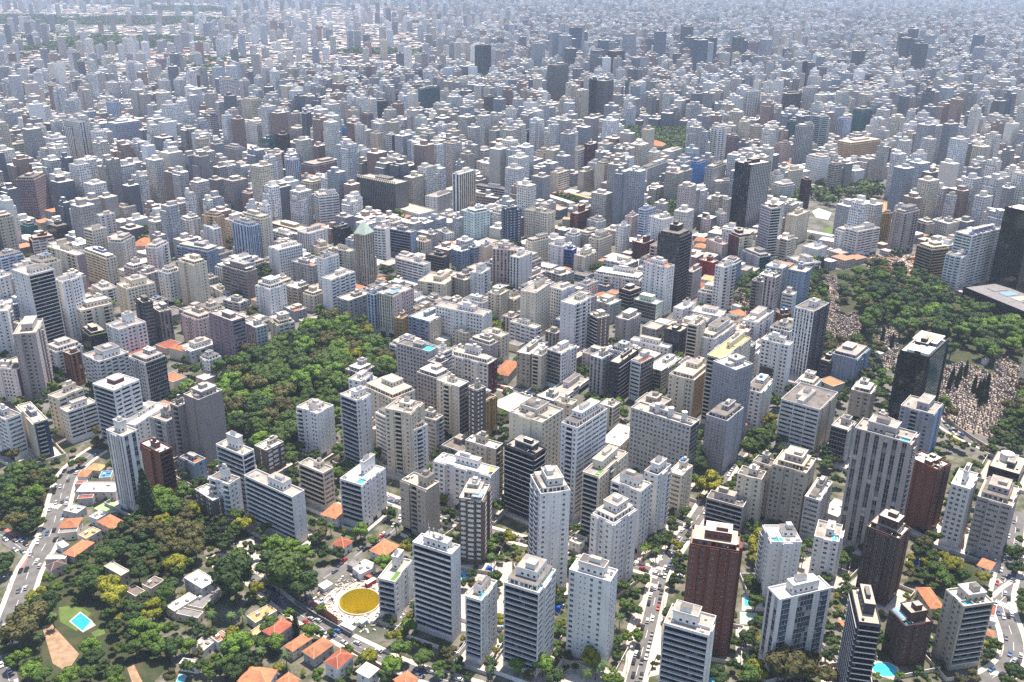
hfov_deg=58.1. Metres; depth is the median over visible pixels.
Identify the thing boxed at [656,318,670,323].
house
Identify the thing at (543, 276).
city block
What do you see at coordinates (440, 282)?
apartment block
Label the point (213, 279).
city block
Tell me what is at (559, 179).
apartment block
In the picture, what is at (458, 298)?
city block
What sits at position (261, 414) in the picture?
tree
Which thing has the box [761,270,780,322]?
city block
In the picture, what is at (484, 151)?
apartment block
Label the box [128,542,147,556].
tree
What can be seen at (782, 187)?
apartment block
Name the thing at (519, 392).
road
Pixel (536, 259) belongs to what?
city block
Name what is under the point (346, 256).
apartment block
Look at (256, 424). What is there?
tree
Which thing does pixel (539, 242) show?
apartment block
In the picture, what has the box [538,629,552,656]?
lower windows
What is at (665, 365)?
office block
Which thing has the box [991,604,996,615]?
building
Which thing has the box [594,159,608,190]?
apartment tower
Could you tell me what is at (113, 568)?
building
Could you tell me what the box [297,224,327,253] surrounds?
apartment block
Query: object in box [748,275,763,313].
city block
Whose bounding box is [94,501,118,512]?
sports court
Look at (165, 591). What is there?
tree
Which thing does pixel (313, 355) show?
tree
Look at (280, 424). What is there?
tree
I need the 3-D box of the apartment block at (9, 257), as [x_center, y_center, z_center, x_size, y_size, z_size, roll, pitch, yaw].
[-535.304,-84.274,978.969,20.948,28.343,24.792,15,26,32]
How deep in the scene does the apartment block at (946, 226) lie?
1148.16 m
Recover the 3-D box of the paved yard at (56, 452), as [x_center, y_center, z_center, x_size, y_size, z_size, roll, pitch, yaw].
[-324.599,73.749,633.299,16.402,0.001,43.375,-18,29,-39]
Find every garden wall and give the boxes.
[93,497,107,507]
[353,650,393,673]
[928,652,937,669]
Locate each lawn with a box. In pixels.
[59,605,90,630]
[91,628,105,636]
[341,526,357,537]
[934,656,941,666]
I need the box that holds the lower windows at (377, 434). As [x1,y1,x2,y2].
[377,434,425,468]
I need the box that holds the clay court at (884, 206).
[879,202,886,210]
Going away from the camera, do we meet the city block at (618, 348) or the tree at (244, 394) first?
the tree at (244, 394)
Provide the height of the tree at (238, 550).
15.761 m
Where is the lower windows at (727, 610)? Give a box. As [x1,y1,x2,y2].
[705,606,728,647]
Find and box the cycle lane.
[3,527,20,538]
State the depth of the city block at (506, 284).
954.17 m
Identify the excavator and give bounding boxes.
[316,595,333,604]
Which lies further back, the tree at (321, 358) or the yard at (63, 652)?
the tree at (321, 358)
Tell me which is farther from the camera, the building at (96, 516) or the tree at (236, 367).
the tree at (236, 367)
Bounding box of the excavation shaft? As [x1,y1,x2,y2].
[338,587,378,615]
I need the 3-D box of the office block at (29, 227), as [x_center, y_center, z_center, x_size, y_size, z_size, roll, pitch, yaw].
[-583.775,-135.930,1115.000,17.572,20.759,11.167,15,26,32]
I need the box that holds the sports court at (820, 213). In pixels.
[812,208,830,219]
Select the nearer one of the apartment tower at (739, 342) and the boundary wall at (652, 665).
the boundary wall at (652, 665)
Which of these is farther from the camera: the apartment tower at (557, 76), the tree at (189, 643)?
the apartment tower at (557, 76)
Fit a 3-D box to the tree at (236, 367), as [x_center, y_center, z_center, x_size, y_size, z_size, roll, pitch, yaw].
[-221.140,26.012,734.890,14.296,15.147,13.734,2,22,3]
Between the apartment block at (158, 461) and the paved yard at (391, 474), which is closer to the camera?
the apartment block at (158, 461)
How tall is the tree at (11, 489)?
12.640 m
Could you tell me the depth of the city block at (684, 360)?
708.09 m
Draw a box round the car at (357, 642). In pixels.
[353,640,361,645]
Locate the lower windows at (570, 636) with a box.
[568,635,609,656]
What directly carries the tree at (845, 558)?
on the paved yard at (837, 581)
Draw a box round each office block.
[20,219,37,234]
[47,219,69,240]
[81,323,108,350]
[261,134,275,149]
[332,222,350,245]
[342,125,346,136]
[547,340,576,387]
[628,350,653,400]
[633,292,662,322]
[640,158,667,185]
[652,353,681,392]
[827,414,856,464]
[961,283,1023,318]
[986,449,1023,482]
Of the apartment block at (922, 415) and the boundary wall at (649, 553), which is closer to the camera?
the boundary wall at (649, 553)
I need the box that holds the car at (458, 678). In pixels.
[453,676,462,681]
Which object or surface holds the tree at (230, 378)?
on the undergrowth at (293, 439)
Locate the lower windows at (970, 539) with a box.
[968,533,1000,553]
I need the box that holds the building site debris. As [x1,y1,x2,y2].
[865,253,914,275]
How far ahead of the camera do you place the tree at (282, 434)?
621.73 m
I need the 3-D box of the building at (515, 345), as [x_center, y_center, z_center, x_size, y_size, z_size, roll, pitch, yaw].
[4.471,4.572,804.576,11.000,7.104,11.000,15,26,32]
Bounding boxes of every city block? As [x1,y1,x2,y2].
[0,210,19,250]
[0,269,13,299]
[3,294,20,320]
[5,272,15,294]
[10,356,17,361]
[13,258,30,267]
[13,316,24,329]
[28,252,62,276]
[48,238,72,248]
[48,336,85,379]
[63,268,88,292]
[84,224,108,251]
[85,292,94,298]
[86,293,114,319]
[118,267,124,276]
[124,256,147,276]
[135,298,159,317]
[137,265,160,295]
[140,257,147,264]
[150,295,168,307]
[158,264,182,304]
[169,306,179,325]
[175,254,188,266]
[179,301,201,330]
[199,299,224,311]
[208,272,218,284]
[215,258,230,282]
[216,246,232,262]
[229,252,254,267]
[237,311,252,317]
[245,313,272,330]
[252,255,266,278]
[263,256,269,267]
[274,237,294,244]
[276,273,293,283]
[286,280,308,305]
[303,249,312,258]
[303,285,322,311]
[318,246,332,255]
[345,234,353,248]
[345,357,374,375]
[366,278,386,287]
[367,283,386,291]
[372,417,376,445]
[375,256,377,277]
[379,259,395,273]
[383,278,413,305]
[389,333,420,359]
[395,250,416,269]
[413,300,432,313]
[414,291,427,305]
[427,353,448,370]
[431,296,456,306]
[437,342,452,373]
[440,434,467,453]
[443,269,456,274]
[451,343,464,352]
[453,295,462,302]
[461,268,469,277]
[467,262,490,271]
[484,258,491,279]
[492,239,515,247]
[498,282,508,288]
[502,311,519,337]
[518,280,532,293]
[525,277,553,286]
[532,251,540,268]
[534,336,547,345]
[538,388,564,405]
[539,274,553,281]
[541,262,557,269]
[545,326,559,347]
[554,316,559,328]
[568,291,596,311]
[574,270,592,280]
[575,286,590,292]
[575,345,582,366]
[582,345,606,374]
[600,398,619,430]
[608,340,637,357]
[632,344,649,355]
[634,391,671,406]
[636,265,642,272]
[639,254,648,264]
[642,320,664,337]
[649,241,657,258]
[665,316,687,326]
[678,356,691,365]
[683,316,694,322]
[689,236,692,267]
[690,313,711,328]
[695,356,705,364]
[719,255,741,289]
[727,313,741,325]
[740,262,752,275]
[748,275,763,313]
[749,342,755,380]
[751,341,760,379]
[760,268,773,277]
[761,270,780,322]
[765,259,788,307]
[769,318,791,340]
[780,286,796,317]
[786,261,811,305]
[788,373,799,385]
[794,369,821,386]
[878,410,894,419]
[954,288,962,296]
[1019,356,1023,379]
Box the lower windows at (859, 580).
[857,579,886,599]
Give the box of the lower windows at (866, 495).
[841,487,895,543]
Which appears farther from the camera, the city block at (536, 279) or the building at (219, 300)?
the building at (219, 300)
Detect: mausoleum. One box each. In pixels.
[875,351,884,357]
[981,357,988,364]
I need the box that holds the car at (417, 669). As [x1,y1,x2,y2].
[412,667,421,672]
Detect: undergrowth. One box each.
[0,462,57,534]
[0,533,172,681]
[101,497,203,558]
[226,320,397,462]
[738,665,766,681]
[739,269,852,321]
[853,265,1023,451]
[906,562,988,584]
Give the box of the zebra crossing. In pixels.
[996,600,1011,610]
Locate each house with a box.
[45,559,65,577]
[57,517,82,531]
[62,539,94,562]
[76,469,93,481]
[87,463,106,476]
[96,514,125,533]
[136,237,149,250]
[168,344,187,360]
[237,665,277,681]
[262,617,292,645]
[276,671,300,681]
[284,633,312,659]
[301,636,333,667]
[320,502,343,526]
[324,648,353,678]
[332,536,352,555]
[355,661,379,681]
[356,284,365,289]
[369,539,399,559]
[377,259,383,269]
[392,670,419,681]
[497,360,516,383]
[595,292,615,297]
[642,348,660,360]
[654,140,665,148]
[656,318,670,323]
[694,237,705,245]
[694,243,705,252]
[728,309,748,317]
[744,421,748,434]
[915,587,941,616]
[977,557,995,572]
[985,628,994,639]
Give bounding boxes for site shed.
[347,559,360,571]
[358,559,374,565]
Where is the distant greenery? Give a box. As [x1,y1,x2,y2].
[0,2,931,408]
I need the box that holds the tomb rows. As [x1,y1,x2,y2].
[732,274,1023,400]
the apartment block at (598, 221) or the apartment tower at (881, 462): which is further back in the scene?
the apartment block at (598, 221)
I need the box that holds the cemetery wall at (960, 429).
[942,416,986,446]
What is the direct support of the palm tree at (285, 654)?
on the garden ground at (224, 604)
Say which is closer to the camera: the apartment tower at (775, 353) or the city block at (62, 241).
the apartment tower at (775, 353)
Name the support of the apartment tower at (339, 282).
on the ground at (817, 224)
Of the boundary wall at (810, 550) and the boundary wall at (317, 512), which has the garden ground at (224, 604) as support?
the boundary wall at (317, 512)
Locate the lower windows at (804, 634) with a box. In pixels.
[760,628,821,656]
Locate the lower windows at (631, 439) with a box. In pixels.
[629,439,685,467]
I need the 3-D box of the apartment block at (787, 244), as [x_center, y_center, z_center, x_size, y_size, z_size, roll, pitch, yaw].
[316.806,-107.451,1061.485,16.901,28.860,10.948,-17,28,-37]
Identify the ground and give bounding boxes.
[0,443,1023,681]
[1,16,1023,640]
[323,582,392,622]
[823,277,839,324]
[877,327,897,369]
[938,363,1009,437]
[995,359,1019,379]
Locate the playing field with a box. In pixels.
[821,226,832,233]
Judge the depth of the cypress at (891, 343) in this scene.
815.86 m
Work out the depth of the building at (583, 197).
1303.01 m
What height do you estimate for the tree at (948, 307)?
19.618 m
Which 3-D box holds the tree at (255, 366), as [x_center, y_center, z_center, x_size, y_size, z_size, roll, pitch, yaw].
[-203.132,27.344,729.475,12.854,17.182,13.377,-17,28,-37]
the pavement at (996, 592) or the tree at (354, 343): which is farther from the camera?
the tree at (354, 343)
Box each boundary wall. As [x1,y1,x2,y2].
[0,454,35,465]
[27,438,65,464]
[104,499,129,515]
[175,468,216,486]
[191,517,243,532]
[231,521,326,547]
[278,461,298,473]
[296,442,341,461]
[306,496,340,515]
[332,457,385,469]
[342,502,392,535]
[375,460,432,477]
[379,457,433,480]
[379,586,413,628]
[395,617,465,655]
[400,521,453,537]
[440,506,507,525]
[454,632,502,675]
[456,533,504,573]
[485,639,563,681]
[500,499,528,525]
[514,563,567,597]
[558,635,627,674]
[616,572,646,598]
[641,537,653,561]
[648,654,659,675]
[667,497,696,525]
[711,624,743,665]
[739,643,837,681]
[740,573,764,610]
[804,547,850,592]
[813,442,847,470]
[839,568,914,616]
[841,546,860,555]
[875,647,940,679]
[910,518,942,537]
[925,652,985,681]
[932,516,970,554]
[949,521,980,561]
[977,453,1023,493]
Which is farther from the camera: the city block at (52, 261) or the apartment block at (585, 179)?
the apartment block at (585, 179)
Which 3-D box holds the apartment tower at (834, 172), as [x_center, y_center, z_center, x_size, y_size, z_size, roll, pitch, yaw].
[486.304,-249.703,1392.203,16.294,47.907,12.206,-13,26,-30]
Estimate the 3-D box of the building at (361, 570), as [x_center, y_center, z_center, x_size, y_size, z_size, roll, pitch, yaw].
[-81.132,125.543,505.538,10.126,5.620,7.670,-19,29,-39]
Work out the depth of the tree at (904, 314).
854.81 m
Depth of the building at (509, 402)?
691.51 m
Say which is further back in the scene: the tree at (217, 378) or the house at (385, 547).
the tree at (217, 378)
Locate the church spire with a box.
[640,119,645,137]
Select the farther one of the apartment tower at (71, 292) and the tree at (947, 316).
the tree at (947, 316)
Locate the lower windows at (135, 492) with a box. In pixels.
[117,487,138,504]
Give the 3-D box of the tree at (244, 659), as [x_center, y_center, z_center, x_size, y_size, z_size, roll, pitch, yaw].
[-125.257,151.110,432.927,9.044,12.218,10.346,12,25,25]
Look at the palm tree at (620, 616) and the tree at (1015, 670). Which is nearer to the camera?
the tree at (1015, 670)
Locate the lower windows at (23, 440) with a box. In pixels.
[0,440,26,452]
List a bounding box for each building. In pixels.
[45,554,68,565]
[56,540,69,552]
[58,526,79,540]
[63,504,87,517]
[75,480,87,490]
[76,482,117,500]
[77,494,95,505]
[78,527,101,543]
[89,509,108,526]
[99,470,113,481]
[104,561,131,584]
[126,585,144,602]
[142,576,162,596]
[155,339,180,354]
[158,400,170,408]
[166,592,197,619]
[168,372,186,390]
[176,607,204,623]
[179,658,201,673]
[184,569,217,596]
[188,587,224,613]
[192,636,215,657]
[196,372,215,383]
[211,630,225,650]
[213,295,228,306]
[247,604,277,627]
[250,621,264,636]
[251,297,256,306]
[352,561,375,580]
[405,279,417,289]
[434,335,450,346]
[497,392,528,418]
[509,339,525,352]
[550,194,574,207]
[562,217,569,226]
[569,533,586,553]
[570,192,589,203]
[605,423,629,450]
[606,289,618,298]
[701,275,713,282]
[732,304,742,310]
[737,628,746,645]
[806,230,834,239]
[818,236,833,247]
[821,376,844,391]
[826,498,841,523]
[988,615,995,629]
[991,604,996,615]
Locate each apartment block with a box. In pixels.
[0,248,23,271]
[0,358,25,401]
[0,403,29,460]
[12,140,25,154]
[15,401,54,458]
[28,231,54,254]
[48,380,84,436]
[60,396,100,443]
[63,346,85,385]
[71,296,114,335]
[82,246,119,284]
[83,342,130,391]
[91,279,119,306]
[97,210,116,235]
[106,310,149,352]
[108,232,137,268]
[116,274,156,312]
[121,401,168,449]
[140,436,177,492]
[145,238,171,269]
[149,405,176,456]
[153,301,174,341]
[176,241,219,275]
[178,451,207,479]
[179,336,214,363]
[181,211,201,236]
[181,304,211,342]
[195,484,225,521]
[200,349,222,374]
[209,463,244,522]
[210,283,230,296]
[222,258,257,303]
[223,294,249,312]
[224,143,245,161]
[244,469,307,542]
[245,318,267,346]
[254,435,286,473]
[255,275,287,316]
[269,311,294,344]
[272,219,306,231]
[273,227,295,239]
[275,151,284,168]
[284,303,306,321]
[291,124,302,138]
[291,257,317,283]
[296,398,335,457]
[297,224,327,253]
[298,457,335,510]
[300,176,320,193]
[301,157,336,174]
[313,239,331,254]
[332,244,355,277]
[337,289,367,318]
[340,453,386,526]
[348,370,372,389]
[375,404,428,473]
[378,548,413,619]
[389,203,435,217]
[390,224,416,254]
[394,309,408,338]
[396,255,430,280]
[400,469,439,535]
[408,307,445,343]
[416,235,431,253]
[417,228,437,249]
[418,270,455,296]
[425,189,451,213]
[425,249,449,271]
[425,406,444,457]
[427,292,441,302]
[433,451,499,516]
[435,227,453,241]
[435,301,491,343]
[451,244,470,270]
[451,272,469,297]
[452,325,472,346]
[452,343,496,393]
[463,293,487,308]
[468,242,478,264]
[469,333,497,364]
[470,263,490,295]
[476,183,504,198]
[476,192,499,204]
[479,240,493,261]
[481,146,488,158]
[481,327,508,362]
[486,389,497,435]
[488,284,509,319]
[503,289,519,313]
[509,317,541,343]
[516,339,543,387]
[525,232,550,261]
[529,266,548,280]
[531,344,547,388]
[535,147,547,161]
[546,266,573,283]
[548,238,570,266]
[550,167,569,194]
[553,373,588,397]
[563,244,576,270]
[564,228,580,247]
[570,204,590,229]
[573,246,596,271]
[577,166,593,192]
[578,277,597,293]
[579,227,597,246]
[586,309,609,346]
[587,214,605,229]
[588,347,612,397]
[589,229,611,258]
[594,265,642,289]
[596,294,621,323]
[598,282,612,292]
[603,254,638,267]
[607,347,638,398]
[615,220,630,253]
[615,307,640,340]
[618,283,641,307]
[625,211,637,237]
[630,335,672,357]
[632,234,654,259]
[661,146,682,159]
[663,322,686,353]
[667,358,705,417]
[667,456,692,517]
[672,297,695,319]
[686,263,701,299]
[692,304,725,322]
[697,281,722,305]
[698,254,717,276]
[700,214,710,232]
[701,316,736,359]
[703,485,747,533]
[705,236,727,259]
[712,177,729,194]
[715,208,726,226]
[727,227,752,257]
[735,322,751,337]
[740,247,769,271]
[742,306,773,340]
[746,373,772,428]
[759,365,772,377]
[769,170,783,188]
[771,179,794,197]
[775,307,791,321]
[778,234,796,261]
[787,165,802,189]
[787,253,820,268]
[799,475,832,538]
[801,241,827,260]
[808,519,844,582]
[816,351,833,378]
[831,341,870,386]
[833,223,852,248]
[836,136,881,158]
[843,222,879,255]
[847,377,876,419]
[881,599,933,666]
[898,393,943,453]
[916,217,934,235]
[932,216,959,236]
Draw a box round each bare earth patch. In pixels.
[127,664,141,681]
[869,257,911,275]
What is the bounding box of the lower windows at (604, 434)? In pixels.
[561,434,604,513]
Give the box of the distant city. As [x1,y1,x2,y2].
[0,0,1023,269]
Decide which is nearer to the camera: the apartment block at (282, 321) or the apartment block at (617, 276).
the apartment block at (282, 321)
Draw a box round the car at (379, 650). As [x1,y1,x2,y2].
[374,648,382,653]
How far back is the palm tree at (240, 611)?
463.23 m
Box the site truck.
[340,621,355,634]
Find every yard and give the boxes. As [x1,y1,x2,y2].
[0,453,29,463]
[28,446,60,461]
[42,624,78,668]
[85,622,94,630]
[176,473,212,482]
[236,536,255,553]
[247,521,312,544]
[251,554,260,567]
[256,461,292,471]
[297,449,332,459]
[306,497,340,512]
[340,507,387,530]
[386,469,402,478]
[440,504,501,521]
[461,562,511,630]
[462,638,501,670]
[494,644,565,677]
[499,506,528,522]
[514,660,622,681]
[564,574,568,594]
[569,516,580,524]
[626,590,661,676]
[627,467,696,487]
[634,550,649,559]
[647,525,671,538]
[736,626,748,664]
[742,594,762,610]
[797,552,846,588]
[818,456,849,468]
[821,653,833,681]
[850,577,909,612]
[911,523,937,535]
[933,521,969,553]
[979,458,1023,489]
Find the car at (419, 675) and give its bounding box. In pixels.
[414,673,422,678]
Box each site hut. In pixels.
[318,580,332,592]
[340,616,355,625]
[358,617,367,626]
[364,577,375,587]
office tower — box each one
[128,346,169,401]
[275,131,290,152]
[377,98,387,118]
[417,85,439,108]
[436,373,468,437]
[475,43,490,74]
[526,129,528,142]
[588,76,596,116]
[627,401,698,473]
[691,157,705,183]
[729,157,771,227]
[758,572,831,671]
[786,117,795,141]
[802,59,809,85]
[850,105,872,132]
[887,330,948,419]
[913,240,948,277]
[941,223,999,291]
[988,203,1023,291]
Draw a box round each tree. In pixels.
[0,472,15,488]
[0,553,14,573]
[0,619,38,650]
[3,511,28,531]
[5,483,17,495]
[5,599,48,639]
[11,461,28,474]
[19,659,41,680]
[22,484,45,503]
[24,469,44,481]
[24,585,46,603]
[28,589,59,615]
[30,633,43,649]
[32,666,53,681]
[45,612,57,628]
[55,665,80,681]
[73,574,91,594]
[78,574,99,599]
[78,636,101,652]
[78,664,97,681]
[80,563,102,576]
[82,648,104,664]
[91,545,117,563]
[95,574,121,592]
[100,584,128,609]
[102,664,124,677]
[109,535,133,561]
[121,602,144,620]
[122,638,144,657]
[125,511,146,524]
[127,615,150,637]
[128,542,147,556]
[129,562,148,585]
[132,514,151,526]
[133,522,145,536]
[136,527,153,541]
[138,629,161,646]
[140,596,162,621]
[144,542,163,561]
[145,520,165,537]
[146,621,166,633]
[147,638,165,658]
[149,484,173,513]
[152,512,170,521]
[153,494,176,514]
[153,582,175,601]
[154,527,176,543]
[157,544,173,556]
[160,496,186,514]
[160,577,178,587]
[162,553,185,576]
[164,516,175,527]
[164,635,183,658]
[165,537,193,553]
[171,516,193,536]
[175,480,194,499]
[176,505,194,519]
[180,637,197,656]
[181,522,204,539]
[183,536,205,561]
[188,502,201,518]
[204,608,217,626]
[210,360,225,370]
[211,553,253,604]
[214,369,232,382]
[214,652,234,669]
[215,382,231,393]
[219,631,253,653]
[220,371,241,391]
[223,395,245,411]
[223,663,244,681]
[225,611,237,624]
[226,363,241,371]
[227,351,251,374]
[227,410,242,418]
[227,412,249,433]
[227,547,246,556]
[230,377,249,390]
[231,391,249,409]
[232,649,253,667]
[235,514,255,533]
[236,608,246,623]
[240,343,260,351]
[241,630,251,649]
[242,375,267,389]
[245,394,272,417]
[245,416,269,432]
[247,346,264,362]
[248,363,259,374]
[248,389,259,396]
[248,409,266,417]
[248,430,267,444]
[249,634,265,653]
[251,369,263,375]
[254,646,264,658]
[257,387,275,397]
[259,615,278,631]
[260,363,269,386]
[261,384,273,390]
[261,533,283,548]
[262,344,278,356]
[262,369,282,384]
[262,426,290,441]
[263,349,279,363]
[263,408,279,423]
[264,575,287,594]
[265,340,282,348]
[265,549,307,593]
[265,632,284,652]
[268,358,279,369]
[271,362,290,373]
[271,382,294,396]
[271,396,294,412]
[272,335,288,345]
[275,418,291,427]
[278,357,288,364]
[279,409,296,420]
[279,651,292,667]
[280,537,301,551]
[283,450,299,465]
[284,419,301,441]
[286,352,306,366]
[287,369,298,388]
[287,569,318,600]
[288,329,301,340]
[289,370,311,391]
[290,346,305,354]
[291,335,314,350]
[291,355,315,369]
[292,396,306,408]
[292,543,314,557]
[298,320,314,328]
[300,317,317,324]
[300,326,319,337]
[300,364,322,387]
[301,623,319,637]
[307,515,314,526]
[309,349,327,358]
[314,353,331,364]
[315,319,332,330]
[315,368,332,380]
[318,330,336,336]
[320,307,338,317]
[320,334,335,345]
[320,394,340,407]
[321,360,332,367]
[322,345,339,352]
[323,373,338,384]
[323,388,337,396]
[325,362,345,375]
[325,522,335,535]
[327,351,345,362]
[329,337,349,348]
[331,322,349,330]
[331,374,350,391]
[333,314,350,323]
[334,311,350,319]
[334,348,352,356]
[334,406,340,426]
[336,344,352,350]
[340,357,356,365]
[343,325,359,335]
[346,339,360,348]
[346,348,362,357]
[351,521,368,539]
[357,342,374,354]
[357,352,376,360]
[360,333,374,341]
[360,647,377,663]
[363,334,382,346]
[364,345,380,354]
[371,357,388,375]
[372,366,388,377]
[373,554,391,569]
[376,347,394,357]
[376,354,393,362]
[379,337,392,348]
[381,654,402,676]
[386,359,396,373]
[389,638,412,656]
[391,522,401,535]
[399,618,416,630]
[412,648,433,669]
[433,669,445,681]
[484,664,497,680]
[485,553,496,563]
[508,656,525,675]
[531,653,553,675]
[545,667,564,681]
[554,620,560,634]
[580,667,592,681]
[581,645,600,666]
[589,662,602,679]
[598,659,609,673]
[615,612,625,628]
[638,546,649,561]
[651,547,660,562]
[695,455,707,473]
[696,443,702,450]
[696,450,705,456]
[696,469,722,491]
[697,429,703,440]
[709,663,729,681]
[738,628,755,646]
[739,438,759,455]
[741,662,759,681]
[747,538,758,552]
[748,526,761,540]
[748,594,764,611]
[748,658,764,670]
[764,643,807,681]
[769,666,787,681]
[796,659,818,681]
[799,552,808,567]
[800,544,807,553]
[802,649,817,662]
[817,665,840,681]
[839,549,851,569]
[855,293,872,311]
[858,312,875,330]
[864,282,886,301]
[864,306,882,317]
[865,281,883,299]
[877,265,893,281]
[877,629,888,645]
[886,284,903,294]
[890,317,909,339]
[896,310,912,319]
[899,289,916,304]
[905,279,921,285]
[907,317,924,337]
[915,535,933,546]
[917,317,931,330]
[918,283,930,295]
[923,302,941,311]
[925,530,942,547]
[926,560,949,581]
[927,276,946,285]
[930,309,946,316]
[931,285,941,292]
[932,608,940,624]
[935,311,955,321]
[936,291,954,303]
[936,570,954,590]
[941,288,955,297]
[941,303,956,313]
[948,342,961,359]
[952,321,971,341]
[967,316,985,336]
[967,322,983,336]
[968,301,988,312]
[971,312,989,317]
[975,338,998,357]
[979,329,998,338]
[980,316,1002,324]
[980,325,996,331]
[984,344,1002,364]
[990,338,1005,348]
[994,323,1013,339]
[997,313,1014,320]
[1000,314,1021,323]
[1001,399,1018,408]
[1004,337,1022,355]
[1004,662,1023,680]
[1006,324,1019,332]
[1006,329,1023,348]
[1013,319,1023,328]
[1016,408,1023,434]
[1016,595,1023,614]
[1017,389,1023,396]
[1017,397,1023,407]
[1018,334,1023,342]
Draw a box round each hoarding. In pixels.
[294,599,350,636]
[312,600,337,624]
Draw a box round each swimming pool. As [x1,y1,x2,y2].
[69,612,92,631]
[176,674,186,681]
[461,566,471,583]
[485,563,503,580]
[555,604,563,614]
[744,595,751,607]
[872,661,899,677]
[906,557,919,565]
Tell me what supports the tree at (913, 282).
on the undergrowth at (970, 352)
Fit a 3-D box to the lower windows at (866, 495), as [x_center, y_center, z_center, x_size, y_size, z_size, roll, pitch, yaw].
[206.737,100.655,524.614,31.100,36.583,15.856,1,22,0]
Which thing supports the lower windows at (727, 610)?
in the apartment tower at (714, 565)
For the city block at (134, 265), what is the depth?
927.96 m
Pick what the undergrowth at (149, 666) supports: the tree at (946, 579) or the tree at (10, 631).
the tree at (10, 631)
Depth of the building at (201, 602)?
478.52 m
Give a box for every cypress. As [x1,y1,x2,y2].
[136,468,157,517]
[292,612,299,636]
[820,256,824,268]
[880,326,885,340]
[889,332,894,347]
[945,326,949,338]
[946,373,951,390]
[950,366,955,382]
[953,371,959,388]
[955,329,959,342]
[958,364,962,380]
[962,360,968,376]
[970,375,977,392]
[975,380,981,397]
[977,388,983,404]
[981,377,985,391]
[983,386,988,403]
[985,372,990,389]
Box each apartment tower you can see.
[0,300,16,359]
[11,262,65,342]
[13,315,54,400]
[16,172,51,218]
[46,244,89,286]
[55,271,88,340]
[62,126,79,159]
[63,117,89,158]
[92,373,143,443]
[105,80,121,98]
[106,99,121,117]
[106,119,141,140]
[106,416,142,510]
[120,80,134,98]
[135,294,157,345]
[155,57,166,69]
[158,78,171,93]
[170,382,226,463]
[173,77,186,97]
[177,253,210,305]
[196,74,199,87]
[201,210,227,248]
[204,112,219,137]
[209,308,247,356]
[216,430,255,510]
[218,76,238,96]
[232,217,262,258]
[241,96,261,119]
[241,209,272,257]
[245,120,262,146]
[268,240,302,279]
[285,156,301,183]
[314,189,339,224]
[317,249,339,289]
[321,268,355,310]
[340,385,373,465]
[353,222,375,286]
[354,122,365,146]
[356,174,408,212]
[362,110,373,128]
[364,373,414,418]
[367,284,412,337]
[370,130,383,149]
[373,223,390,260]
[385,396,424,475]
[386,132,395,152]
[396,338,451,409]
[412,521,460,641]
[452,167,475,211]
[459,476,491,564]
[464,203,489,240]
[465,430,502,498]
[465,574,496,664]
[468,378,485,436]
[484,94,494,111]
[492,242,520,283]
[501,204,520,241]
[503,553,555,677]
[504,435,545,519]
[509,248,531,289]
[509,397,562,469]
[520,278,549,336]
[524,206,554,237]
[528,465,569,587]
[547,62,568,100]
[549,281,574,327]
[554,393,577,420]
[559,292,590,348]
[560,398,606,520]
[566,553,617,666]
[574,145,583,170]
[575,88,588,118]
[580,444,627,539]
[584,141,597,166]
[589,48,605,72]
[589,492,637,580]
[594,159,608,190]
[595,77,613,114]
[607,49,624,73]
[610,468,651,552]
[628,56,641,68]
[637,203,655,236]
[641,256,674,315]
[644,455,671,534]
[648,211,673,242]
[656,221,691,306]
[658,599,715,681]
[684,520,743,655]
[685,314,705,357]
[700,331,751,423]
[704,160,725,195]
[709,124,726,160]
[711,259,735,309]
[724,133,739,159]
[735,463,765,529]
[742,146,758,153]
[743,89,760,118]
[747,40,759,53]
[749,123,762,140]
[752,445,815,532]
[754,522,801,602]
[756,203,780,259]
[757,331,793,395]
[774,140,790,164]
[775,382,837,454]
[781,91,801,109]
[784,207,809,243]
[789,297,829,375]
[791,121,814,164]
[799,176,811,207]
[801,85,817,110]
[805,153,829,183]
[812,114,828,146]
[826,159,841,191]
[835,115,851,139]
[836,584,880,681]
[839,414,919,549]
[855,508,910,606]
[878,210,892,242]
[887,203,919,252]
[904,450,951,533]
[931,582,993,670]
[938,462,977,548]
[965,474,1019,561]
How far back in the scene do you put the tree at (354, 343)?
768.95 m
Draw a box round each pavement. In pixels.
[0,447,91,616]
[13,450,108,643]
[206,553,485,681]
[212,566,428,681]
[387,492,662,569]
[388,502,657,578]
[497,383,626,421]
[622,472,719,681]
[643,451,750,681]
[939,426,994,454]
[941,418,999,449]
[964,552,1003,680]
[992,574,1023,597]
[1007,594,1017,605]
[1011,534,1023,679]
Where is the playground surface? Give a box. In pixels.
[838,610,843,625]
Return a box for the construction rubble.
[307,574,412,632]
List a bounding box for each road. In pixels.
[0,448,105,645]
[0,532,39,559]
[0,652,18,681]
[218,556,470,681]
[319,509,401,579]
[387,496,650,573]
[497,385,627,424]
[626,448,745,681]
[940,420,995,452]
[971,511,1023,681]
[995,578,1023,603]
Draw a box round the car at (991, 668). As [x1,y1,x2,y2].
[987,666,995,671]
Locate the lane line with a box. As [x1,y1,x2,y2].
[636,471,726,673]
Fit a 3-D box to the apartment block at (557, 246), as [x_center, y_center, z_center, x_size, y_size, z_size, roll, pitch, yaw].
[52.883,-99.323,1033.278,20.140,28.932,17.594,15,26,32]
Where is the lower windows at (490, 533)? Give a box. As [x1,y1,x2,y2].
[461,533,490,557]
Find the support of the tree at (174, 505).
on the undergrowth at (188, 500)
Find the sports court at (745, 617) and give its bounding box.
[740,612,756,623]
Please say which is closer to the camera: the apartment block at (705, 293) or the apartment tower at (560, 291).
the apartment tower at (560, 291)
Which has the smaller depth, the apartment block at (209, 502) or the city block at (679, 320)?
the apartment block at (209, 502)
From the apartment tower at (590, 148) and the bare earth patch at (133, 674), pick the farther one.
the apartment tower at (590, 148)

